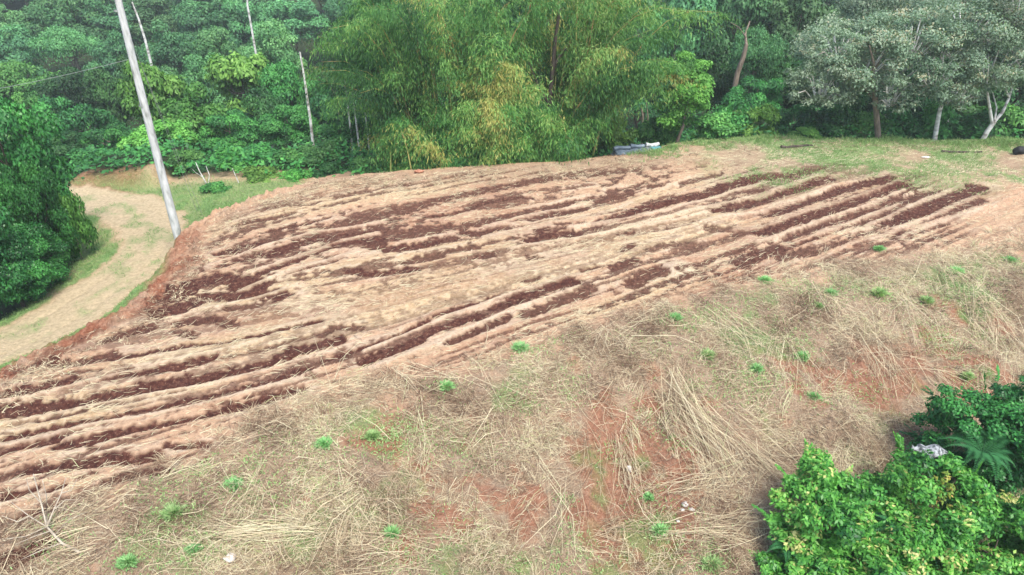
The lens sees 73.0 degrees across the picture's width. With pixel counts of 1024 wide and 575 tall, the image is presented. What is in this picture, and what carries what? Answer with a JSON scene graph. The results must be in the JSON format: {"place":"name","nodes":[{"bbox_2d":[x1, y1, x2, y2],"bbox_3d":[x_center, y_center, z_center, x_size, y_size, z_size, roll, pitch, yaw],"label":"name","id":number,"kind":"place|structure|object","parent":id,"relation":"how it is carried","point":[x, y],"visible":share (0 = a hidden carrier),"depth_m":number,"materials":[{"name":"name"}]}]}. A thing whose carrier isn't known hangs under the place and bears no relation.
{"place":"outdoors","nodes":[
{"label":"outdoors","id":0,"kind":"place"},
{"bbox_2d":[0,0,1023,574],"bbox_3d":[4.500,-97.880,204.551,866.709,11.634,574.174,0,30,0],"label":"ground","id":1,"kind":"structure","parent":0,"point":[60,312],"depth_m":22.15,"materials":[{"name":"beige soil"}]},
{"bbox_2d":[0,203,23,313],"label":"bush","id":2,"kind":"object","parent":1,"relation":"on","point":[6,217],"visible":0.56,"depth_m":25.09,"materials":[{"name":"green plant"}]},
{"bbox_2d":[0,2,32,76],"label":"tree","id":3,"kind":"object","parent":1,"relation":"on","point":[10,17],"visible":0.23,"depth_m":88.99,"materials":[{"name":"green plant"}]},
{"bbox_2d":[0,23,51,76],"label":"tree","id":4,"kind":"object","parent":1,"relation":"on","point":[17,47],"visible":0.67,"depth_m":80.46,"materials":[{"name":"green plant"}]},
{"bbox_2d":[0,88,54,159],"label":"tree","id":5,"kind":"object","parent":1,"relation":"on","point":[27,99],"visible":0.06,"depth_m":53.00,"materials":[{"name":"green plant"}]},
{"bbox_2d":[0,229,59,307],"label":"bush","id":6,"kind":"object","parent":1,"relation":"on","point":[28,268],"visible":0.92,"depth_m":25.73,"materials":[{"name":"green plant"}]},
{"bbox_2d":[0,59,59,114],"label":"tree","id":7,"kind":"object","parent":1,"relation":"on","point":[12,74],"visible":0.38,"depth_m":65.35,"materials":[{"name":"green plant"}]},
{"bbox_2d":[0,221,71,289],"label":"bush","id":8,"kind":"object","parent":1,"relation":"on","point":[30,230],"visible":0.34,"depth_m":27.37,"materials":[{"name":"green plant"}]},
{"bbox_2d":[0,159,79,267],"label":"tree","id":9,"kind":"object","parent":1,"relation":"on","point":[22,195],"visible":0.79,"depth_m":27.64,"materials":[{"name":"green plant"}]},
{"bbox_2d":[0,96,80,261],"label":"tree","id":10,"kind":"object","parent":1,"relation":"on","point":[15,150],"visible":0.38,"depth_m":28.42,"materials":[{"name":"green plant"}]},
{"bbox_2d":[3,474,86,559],"bbox_3d":[-10.047,4.956,15.019,1.875,0.768,1.810,0,30,0],"label":"dead branch","id":11,"kind":"object","parent":1,"relation":"on","point":[59,540],"visible":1,"depth_m":14.92,"materials":[{"name":"brown wood"}]},
{"bbox_2d":[25,23,102,101],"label":"tree","id":12,"kind":"object","parent":1,"relation":"on","point":[60,41],"visible":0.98,"depth_m":77.47,"materials":[{"name":"green plant"}]},
{"bbox_2d":[20,0,111,77],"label":"tree","id":13,"kind":"object","parent":1,"relation":"on","point":[43,14],"visible":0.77,"depth_m":89.08,"materials":[{"name":"green plant"}]},
{"bbox_2d":[28,65,109,129],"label":"tree","id":14,"kind":"object","parent":1,"relation":"on","point":[56,86],"visible":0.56,"depth_m":63.84,"materials":[{"name":"green plant"}]},
{"bbox_2d":[49,130,96,165],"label":"tree","id":15,"kind":"object","parent":1,"relation":"on","point":[60,149],"visible":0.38,"depth_m":43.30,"materials":[{"name":"green plant"}]},
{"bbox_2d":[29,94,119,146],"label":"tree","id":16,"kind":"object","parent":1,"relation":"on","point":[77,117],"visible":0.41,"depth_m":49.92,"materials":[{"name":"green plant"}]},
{"bbox_2d":[52,190,99,261],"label":"bush","id":17,"kind":"object","parent":1,"relation":"on","point":[85,228],"visible":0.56,"depth_m":29.48,"materials":[{"name":"green plant"}]},
{"bbox_2d":[67,147,100,172],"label":"bush","id":18,"kind":"object","parent":1,"relation":"on","point":[75,155],"visible":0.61,"depth_m":41.17,"materials":[{"name":"green plant"}]},
{"bbox_2d":[0,0,202,239],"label":"utility pole","id":19,"kind":"object","parent":1,"relation":"on","point":[158,161],"visible":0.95,"depth_m":26.81,"materials":[{"name":"concrete"}]},
{"bbox_2d":[76,121,133,157],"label":"tree","id":20,"kind":"object","parent":1,"relation":"on","point":[115,130],"visible":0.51,"depth_m":44.28,"materials":[{"name":"green plant"}]},
{"bbox_2d":[68,0,148,67],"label":"tree","id":21,"kind":"object","parent":1,"relation":"on","point":[110,19],"visible":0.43,"depth_m":92.41,"materials":[{"name":"green plant"}]},
{"bbox_2d":[82,29,141,116],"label":"tree","id":22,"kind":"object","parent":1,"relation":"on","point":[111,50],"visible":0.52,"depth_m":75.83,"materials":[{"name":"green plant"}]},
{"bbox_2d":[83,54,146,126],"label":"tree","id":23,"kind":"object","parent":1,"relation":"on","point":[101,79],"visible":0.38,"depth_m":61.91,"materials":[{"name":"green plant"}]},
{"bbox_2d":[112,58,187,135],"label":"tree","id":24,"kind":"object","parent":1,"relation":"on","point":[162,86],"visible":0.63,"depth_m":50.55,"materials":[{"name":"green plant"}]},
{"bbox_2d":[120,0,180,46],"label":"tree","id":25,"kind":"object","parent":1,"relation":"on","point":[147,15],"visible":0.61,"depth_m":95.09,"materials":[{"name":"green plant"}]},
{"bbox_2d":[116,118,200,151],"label":"tree","id":26,"kind":"object","parent":1,"relation":"on","point":[139,134],"visible":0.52,"depth_m":43.29,"materials":[{"name":"green plant"}]},
{"bbox_2d":[137,19,205,76],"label":"tree","id":27,"kind":"object","parent":1,"relation":"on","point":[173,49],"visible":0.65,"depth_m":75.57,"materials":[{"name":"green plant"}]},
{"bbox_2d":[167,148,204,172],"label":"bush","id":28,"kind":"object","parent":1,"relation":"on","point":[189,155],"visible":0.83,"depth_m":39.13,"materials":[{"name":"green plant"}]},
{"bbox_2d":[158,80,228,156],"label":"tree","id":29,"kind":"object","parent":1,"relation":"on","point":[195,113],"visible":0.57,"depth_m":47.10,"materials":[{"name":"green plant"}]},
{"bbox_2d":[176,52,242,124],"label":"tree","id":30,"kind":"object","parent":1,"relation":"on","point":[194,64],"visible":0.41,"depth_m":63.65,"materials":[{"name":"green plant"}]},
{"bbox_2d":[169,0,250,51],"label":"tree","id":31,"kind":"object","parent":1,"relation":"on","point":[191,19],"visible":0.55,"depth_m":88.30,"materials":[{"name":"green plant"}]},
{"bbox_2d":[191,26,250,87],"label":"tree","id":32,"kind":"object","parent":1,"relation":"on","point":[212,41],"visible":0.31,"depth_m":74.11,"materials":[{"name":"green plant"}]},
{"bbox_2d":[196,107,261,154],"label":"tree","id":33,"kind":"object","parent":1,"relation":"on","point":[242,132],"visible":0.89,"depth_m":46.94,"materials":[{"name":"green plant"}]},
{"bbox_2d":[210,145,258,170],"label":"bush","id":34,"kind":"object","parent":1,"relation":"on","point":[220,152],"visible":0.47,"depth_m":39.10,"materials":[{"name":"green plant"}]},
{"bbox_2d":[203,50,272,143],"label":"tree","id":35,"kind":"object","parent":1,"relation":"on","point":[233,74],"visible":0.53,"depth_m":56.05,"materials":[{"name":"green plant"}]},
{"bbox_2d":[221,0,273,49],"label":"tree","id":36,"kind":"object","parent":1,"relation":"on","point":[264,13],"visible":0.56,"depth_m":88.88,"materials":[{"name":"green plant"}]},
{"bbox_2d":[239,165,278,183],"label":"bush","id":37,"kind":"object","parent":1,"relation":"on","point":[253,174],"visible":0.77,"depth_m":37.34,"materials":[{"name":"green plant"}]},
{"bbox_2d":[239,85,297,148],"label":"tree","id":38,"kind":"object","parent":1,"relation":"on","point":[258,101],"visible":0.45,"depth_m":51.22,"materials":[{"name":"green plant"}]},
{"bbox_2d":[238,18,307,74],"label":"tree","id":39,"kind":"object","parent":1,"relation":"on","point":[275,35],"visible":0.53,"depth_m":72.22,"materials":[{"name":"green plant"}]},
{"bbox_2d":[263,147,309,170],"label":"bush","id":40,"kind":"object","parent":1,"relation":"on","point":[290,154],"visible":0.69,"depth_m":39.07,"materials":[{"name":"green plant"}]},
{"bbox_2d":[257,103,320,149],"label":"tree","id":41,"kind":"object","parent":1,"relation":"on","point":[272,128],"visible":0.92,"depth_m":47.17,"materials":[{"name":"green plant"}]},
{"bbox_2d":[256,59,326,144],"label":"tree","id":42,"kind":"object","parent":1,"relation":"on","point":[281,78],"visible":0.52,"depth_m":54.94,"materials":[{"name":"green plant"}]},
{"bbox_2d":[253,0,332,70],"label":"tree","id":43,"kind":"object","parent":1,"relation":"on","point":[297,23],"visible":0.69,"depth_m":94.56,"materials":[{"name":"green plant"}]},
{"bbox_2d":[298,139,342,167],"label":"bush","id":44,"kind":"object","parent":1,"relation":"on","point":[322,150],"visible":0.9,"depth_m":39.03,"materials":[{"name":"green plant"}]},
{"bbox_2d":[309,160,350,178],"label":"bush","id":45,"kind":"object","parent":1,"relation":"on","point":[325,168],"visible":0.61,"depth_m":37.53,"materials":[{"name":"green plant"}]},
{"bbox_2d":[319,0,347,36],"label":"tree","id":46,"kind":"object","parent":1,"relation":"on","point":[332,12],"visible":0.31,"depth_m":95.61,"materials":[{"name":"green plant"}]},
{"bbox_2d":[304,78,370,156],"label":"tree","id":47,"kind":"object","parent":1,"relation":"on","point":[317,103],"visible":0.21,"depth_m":53.21,"materials":[{"name":"green plant"}]},
{"bbox_2d":[315,104,376,156],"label":"tree","id":48,"kind":"object","parent":1,"relation":"on","point":[330,130],"visible":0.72,"depth_m":40.89,"materials":[{"name":"green plant"}]},
{"bbox_2d":[288,0,447,157],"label":"bamboo clump","id":49,"kind":"object","parent":1,"relation":"on","point":[384,79],"visible":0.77,"depth_m":35.08,"materials":[{"name":"green plant"}]},
{"bbox_2d":[346,93,517,172],"bbox_3d":[-4.391,-7.948,36.417,9.476,4.819,7.143,0,30,0],"label":"bamboo clump","id":50,"kind":"object","parent":1,"relation":"on","point":[406,141],"visible":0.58,"depth_m":35.35,"materials":[{"name":"green plant"}]},
{"bbox_2d":[400,119,549,169],"bbox_3d":[-1.857,-7.553,36.428,7.862,3.063,6.920,0,30,0],"label":"bamboo clump","id":51,"kind":"object","parent":1,"relation":"on","point":[461,160],"visible":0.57,"depth_m":35.06,"materials":[{"name":"green plant"}]},
{"bbox_2d":[431,0,520,100],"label":"tree","id":52,"kind":"object","parent":1,"relation":"on","point":[475,10],"visible":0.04,"depth_m":54.81,"materials":[{"name":"green plant"}]},
{"bbox_2d":[396,0,572,151],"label":"bamboo clump","id":53,"kind":"object","parent":1,"relation":"on","point":[465,29],"visible":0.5,"depth_m":34.70,"materials":[{"name":"green plant"}]},
{"bbox_2d":[0,164,987,568],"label":"dark clods","id":54,"kind":"object","parent":1,"relation":"on","point":[464,264],"visible":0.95,"depth_m":26.73,"materials":[{"name":"brown soil"}]},
{"bbox_2d":[435,30,568,163],"bbox_3d":[-0.290,-9.360,35.036,6.149,7.290,6.578,-13,32,-21],"label":"bamboo clump","id":55,"kind":"object","parent":1,"relation":"on","point":[495,106],"visible":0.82,"depth_m":33.99,"materials":[{"name":"green plant"}]},
{"bbox_2d":[0,135,1022,426],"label":"crest grass","id":56,"kind":"structure","parent":1,"relation":"on","point":[64,363],"depth_m":30.43,"materials":[{"name":"plant"}]},
{"bbox_2d":[0,221,1023,574],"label":"dry grass mat","id":57,"kind":"object","parent":1,"relation":"on","point":[448,421],"visible":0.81,"depth_m":18.35,"materials":[{"name":"plant"}]},
{"bbox_2d":[0,249,1023,574],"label":"fallen grass stalks","id":58,"kind":"object","parent":1,"relation":"on","point":[560,491],"visible":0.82,"depth_m":17.99,"materials":[{"name":"plant"}]},
{"bbox_2d":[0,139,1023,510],"bbox_3d":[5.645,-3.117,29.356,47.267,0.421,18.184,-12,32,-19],"label":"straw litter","id":59,"kind":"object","parent":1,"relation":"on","point":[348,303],"visible":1,"depth_m":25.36,"materials":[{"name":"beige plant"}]},
{"bbox_2d":[0,135,1023,574],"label":"green grass","id":60,"kind":"structure","parent":1,"relation":"on","point":[244,197],"depth_m":33.84,"materials":[{"name":"green plant"}]},
{"bbox_2d":[0,163,1023,544],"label":"pale clods","id":61,"kind":"object","parent":1,"relation":"on","point":[532,261],"visible":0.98,"depth_m":26.96,"materials":[{"name":"beige soil"}]},
{"bbox_2d":[9,249,1023,574],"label":"seedlings","id":62,"kind":"object","parent":1,"relation":"on","point":[381,443],"visible":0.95,"depth_m":17.64,"materials":[{"name":"green plant"}]},
{"bbox_2d":[11,53,1023,181],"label":"undergrowth","id":63,"kind":"object","parent":1,"relation":"on","point":[353,152],"visible":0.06,"depth_m":39.10,"materials":[{"name":"green plant"}]},
{"bbox_2d":[432,97,617,165],"bbox_3d":[0.813,-8.102,36.772,9.465,3.937,7.095,0,30,0],"label":"bamboo clump","id":64,"kind":"object","parent":1,"relation":"on","point":[557,146],"visible":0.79,"depth_m":35.75,"materials":[{"name":"green plant"}]},
{"bbox_2d":[491,0,567,116],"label":"tree","id":65,"kind":"object","parent":1,"relation":"on","point":[515,18],"visible":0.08,"depth_m":53.34,"materials":[{"name":"green plant"}]},
{"bbox_2d":[529,5,578,107],"bbox_3d":[2.382,-10.447,37.038,3.286,8.729,0.538,-12,32,-20],"label":"tree","id":66,"kind":"object","parent":1,"relation":"on","point":[554,61],"visible":0.45,"depth_m":36.27,"materials":[{"name":"brown plant"}]},
{"bbox_2d":[597,114,638,153],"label":"bush","id":67,"kind":"object","parent":1,"relation":"on","point":[626,138],"visible":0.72,"depth_m":38.01,"materials":[{"name":"green plant"}]},
{"bbox_2d":[528,0,750,157],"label":"bamboo clump","id":68,"kind":"object","parent":1,"relation":"on","point":[586,76],"visible":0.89,"depth_m":34.94,"materials":[{"name":"green plant"}]},
{"bbox_2d":[612,54,675,128],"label":"tree","id":69,"kind":"object","parent":1,"relation":"on","point":[635,109],"visible":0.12,"depth_m":50.76,"materials":[{"name":"green plant"}]},
{"bbox_2d":[634,116,678,145],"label":"bush","id":70,"kind":"object","parent":1,"relation":"on","point":[647,132],"visible":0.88,"depth_m":39.43,"materials":[{"name":"green plant"}]},
{"bbox_2d":[652,50,715,142],"bbox_3d":[9.224,-10.097,37.681,3.419,5.226,3.650,11,32,18],"label":"tree","id":71,"kind":"object","parent":1,"relation":"on","point":[700,100],"visible":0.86,"depth_m":36.80,"materials":[{"name":"green plant"}]},
{"bbox_2d":[638,0,730,108],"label":"tree","id":72,"kind":"object","parent":1,"relation":"on","point":[709,5],"visible":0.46,"depth_m":60.47,"materials":[{"name":"green plant"}]},
{"bbox_2d":[682,36,743,123],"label":"tree","id":73,"kind":"object","parent":1,"relation":"on","point":[716,51],"visible":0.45,"depth_m":51.53,"materials":[{"name":"green plant"}]},
{"bbox_2d":[691,112,741,138],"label":"bush","id":74,"kind":"object","parent":1,"relation":"on","point":[719,123],"visible":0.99,"depth_m":37.85,"materials":[{"name":"green plant"}]},
{"bbox_2d":[693,0,776,104],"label":"tree","id":75,"kind":"object","parent":1,"relation":"on","point":[754,12],"visible":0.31,"depth_m":58.22,"materials":[{"name":"green plant"}]},
{"bbox_2d":[712,97,759,137],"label":"bush","id":76,"kind":"object","parent":1,"relation":"on","point":[742,104],"visible":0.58,"depth_m":39.54,"materials":[{"name":"green plant"}]},
{"bbox_2d":[720,75,785,119],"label":"tree","id":77,"kind":"object","parent":1,"relation":"on","point":[771,91],"visible":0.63,"depth_m":45.24,"materials":[{"name":"green plant"}]},
{"bbox_2d":[727,22,786,92],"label":"tree","id":78,"kind":"object","parent":1,"relation":"on","point":[760,51],"visible":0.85,"depth_m":47.52,"materials":[{"name":"green plant"}]},
{"bbox_2d":[732,103,781,136],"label":"bush","id":79,"kind":"object","parent":1,"relation":"on","point":[765,112],"visible":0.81,"depth_m":38.83,"materials":[{"name":"green plant"}]},
{"bbox_2d":[744,39,815,118],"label":"tree","id":80,"kind":"object","parent":1,"relation":"on","point":[778,73],"visible":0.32,"depth_m":50.13,"materials":[{"name":"green plant"}]},
{"bbox_2d":[732,0,840,76],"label":"tree","id":81,"kind":"object","parent":1,"relation":"on","point":[791,17],"visible":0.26,"depth_m":56.75,"materials":[{"name":"green plant"}]},
{"bbox_2d":[767,103,819,135],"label":"bush","id":82,"kind":"object","parent":1,"relation":"on","point":[801,111],"visible":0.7,"depth_m":39.90,"materials":[{"name":"green plant"}]},
{"bbox_2d":[747,516,855,574],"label":"shrub","id":83,"kind":"object","parent":1,"relation":"on","point":[775,563],"visible":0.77,"depth_m":15.11,"materials":[{"name":"green plant"}]},
{"bbox_2d":[625,132,1023,161],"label":"tall grass","id":84,"kind":"structure","parent":1,"relation":"on","point":[1004,141],"depth_m":37.55,"materials":[{"name":"green plant"}]},
{"bbox_2d":[798,104,859,138],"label":"bush","id":85,"kind":"object","parent":1,"relation":"on","point":[830,117],"visible":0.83,"depth_m":38.90,"materials":[{"name":"green plant"}]},
{"bbox_2d":[787,74,870,124],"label":"tree","id":86,"kind":"object","parent":1,"relation":"on","point":[861,101],"visible":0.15,"depth_m":48.45,"materials":[{"name":"green plant"}]},
{"bbox_2d":[751,438,910,566],"bbox_3d":[7.303,5.206,15.837,2.951,2.808,2.875,-19,35,-30],"label":"shrub","id":87,"kind":"object","parent":1,"relation":"on","point":[822,489],"visible":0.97,"depth_m":15.37,"materials":[{"name":"green plant"}]},
{"bbox_2d":[788,1,898,136],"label":"tree","id":88,"kind":"object","parent":1,"relation":"on","point":[827,19],"visible":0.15,"depth_m":42.75,"materials":[{"name":"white plant"}]},
{"bbox_2d":[780,17,925,138],"bbox_3d":[18.039,-10.926,37.363,7.712,6.623,5.952,0,30,0],"label":"tree","id":89,"kind":"object","parent":1,"relation":"on","point":[837,60],"visible":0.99,"depth_m":36.31,"materials":[{"name":"green plant"}]},
{"bbox_2d":[849,110,895,137],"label":"bush","id":90,"kind":"object","parent":1,"relation":"on","point":[866,118],"visible":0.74,"depth_m":39.23,"materials":[{"name":"green plant"}]},
{"bbox_2d":[879,104,928,138],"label":"bush","id":91,"kind":"object","parent":1,"relation":"on","point":[906,127],"visible":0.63,"depth_m":39.30,"materials":[{"name":"green plant"}]},
{"bbox_2d":[831,501,980,574],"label":"shrub","id":92,"kind":"object","parent":1,"relation":"on","point":[908,549],"visible":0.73,"depth_m":14.67,"materials":[{"name":"green plant"}]},
{"bbox_2d":[860,62,952,124],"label":"tree","id":93,"kind":"object","parent":1,"relation":"on","point":[919,109],"visible":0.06,"depth_m":47.89,"materials":[{"name":"green plant"}]},
{"bbox_2d":[832,0,994,116],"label":"tree","id":94,"kind":"object","parent":1,"relation":"on","point":[862,7],"visible":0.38,"depth_m":40.88,"materials":[{"name":"green plant"}]},
{"bbox_2d":[847,2,995,139],"bbox_3d":[21.843,-11.506,37.656,6.781,7.386,7.081,0,30,0],"label":"tree","id":95,"kind":"object","parent":1,"relation":"on","point":[940,79],"visible":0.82,"depth_m":35.89,"materials":[{"name":"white plant"}]},
{"bbox_2d":[855,431,1016,571],"bbox_3d":[9.546,5.083,16.211,3.126,3.435,3.629,0,30,0],"label":"shrub","id":96,"kind":"object","parent":1,"relation":"on","point":[903,474],"visible":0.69,"depth_m":15.35,"materials":[{"name":"green plant"}]},
{"bbox_2d":[916,471,955,523],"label":"shrub","id":97,"kind":"object","parent":1,"relation":"on","point":[942,481],"visible":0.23,"depth_m":15.25,"materials":[{"name":"green plant"}]},
{"bbox_2d":[915,100,960,139],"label":"bush","id":98,"kind":"object","parent":1,"relation":"on","point":[929,112],"visible":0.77,"depth_m":39.47,"materials":[{"name":"green plant"}]},
{"bbox_2d":[900,383,1023,492],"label":"shrub","id":99,"kind":"object","parent":1,"relation":"on","point":[946,412],"visible":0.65,"depth_m":17.24,"materials":[{"name":"green plant"}]},
{"bbox_2d":[908,0,1023,139],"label":"tree","id":100,"kind":"object","parent":1,"relation":"on","point":[1006,69],"visible":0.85,"depth_m":35.61,"materials":[{"name":"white plant"}]},
{"bbox_2d":[950,108,998,139],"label":"bush","id":101,"kind":"object","parent":1,"relation":"on","point":[980,121],"visible":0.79,"depth_m":39.38,"materials":[{"name":"green plant"}]},
{"bbox_2d":[929,475,1023,574],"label":"shrub","id":102,"kind":"object","parent":1,"relation":"on","point":[1006,557],"visible":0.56,"depth_m":15.29,"materials":[{"name":"green plant"}]},
{"bbox_2d":[938,425,1019,488],"bbox_3d":[11.042,3.925,16.472,1.906,0.735,1.772,-26,39,-37],"label":"fern","id":103,"kind":"object","parent":1,"relation":"on","point":[988,455],"visible":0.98,"depth_m":16.29,"materials":[{"name":"green plant"}]},
{"bbox_2d":[951,365,1023,497],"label":"shrub","id":104,"kind":"object","parent":1,"relation":"on","point":[1016,408],"visible":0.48,"depth_m":16.81,"materials":[{"name":"green plant"}]},
{"bbox_2d":[962,57,1023,134],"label":"tree","id":105,"kind":"object","parent":1,"relation":"on","point":[1019,92],"visible":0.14,"depth_m":48.23,"materials":[{"name":"green plant"}]},
{"bbox_2d":[970,100,1023,137],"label":"bush","id":106,"kind":"object","parent":1,"relation":"on","point":[1012,115],"visible":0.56,"depth_m":39.17,"materials":[{"name":"green plant"}]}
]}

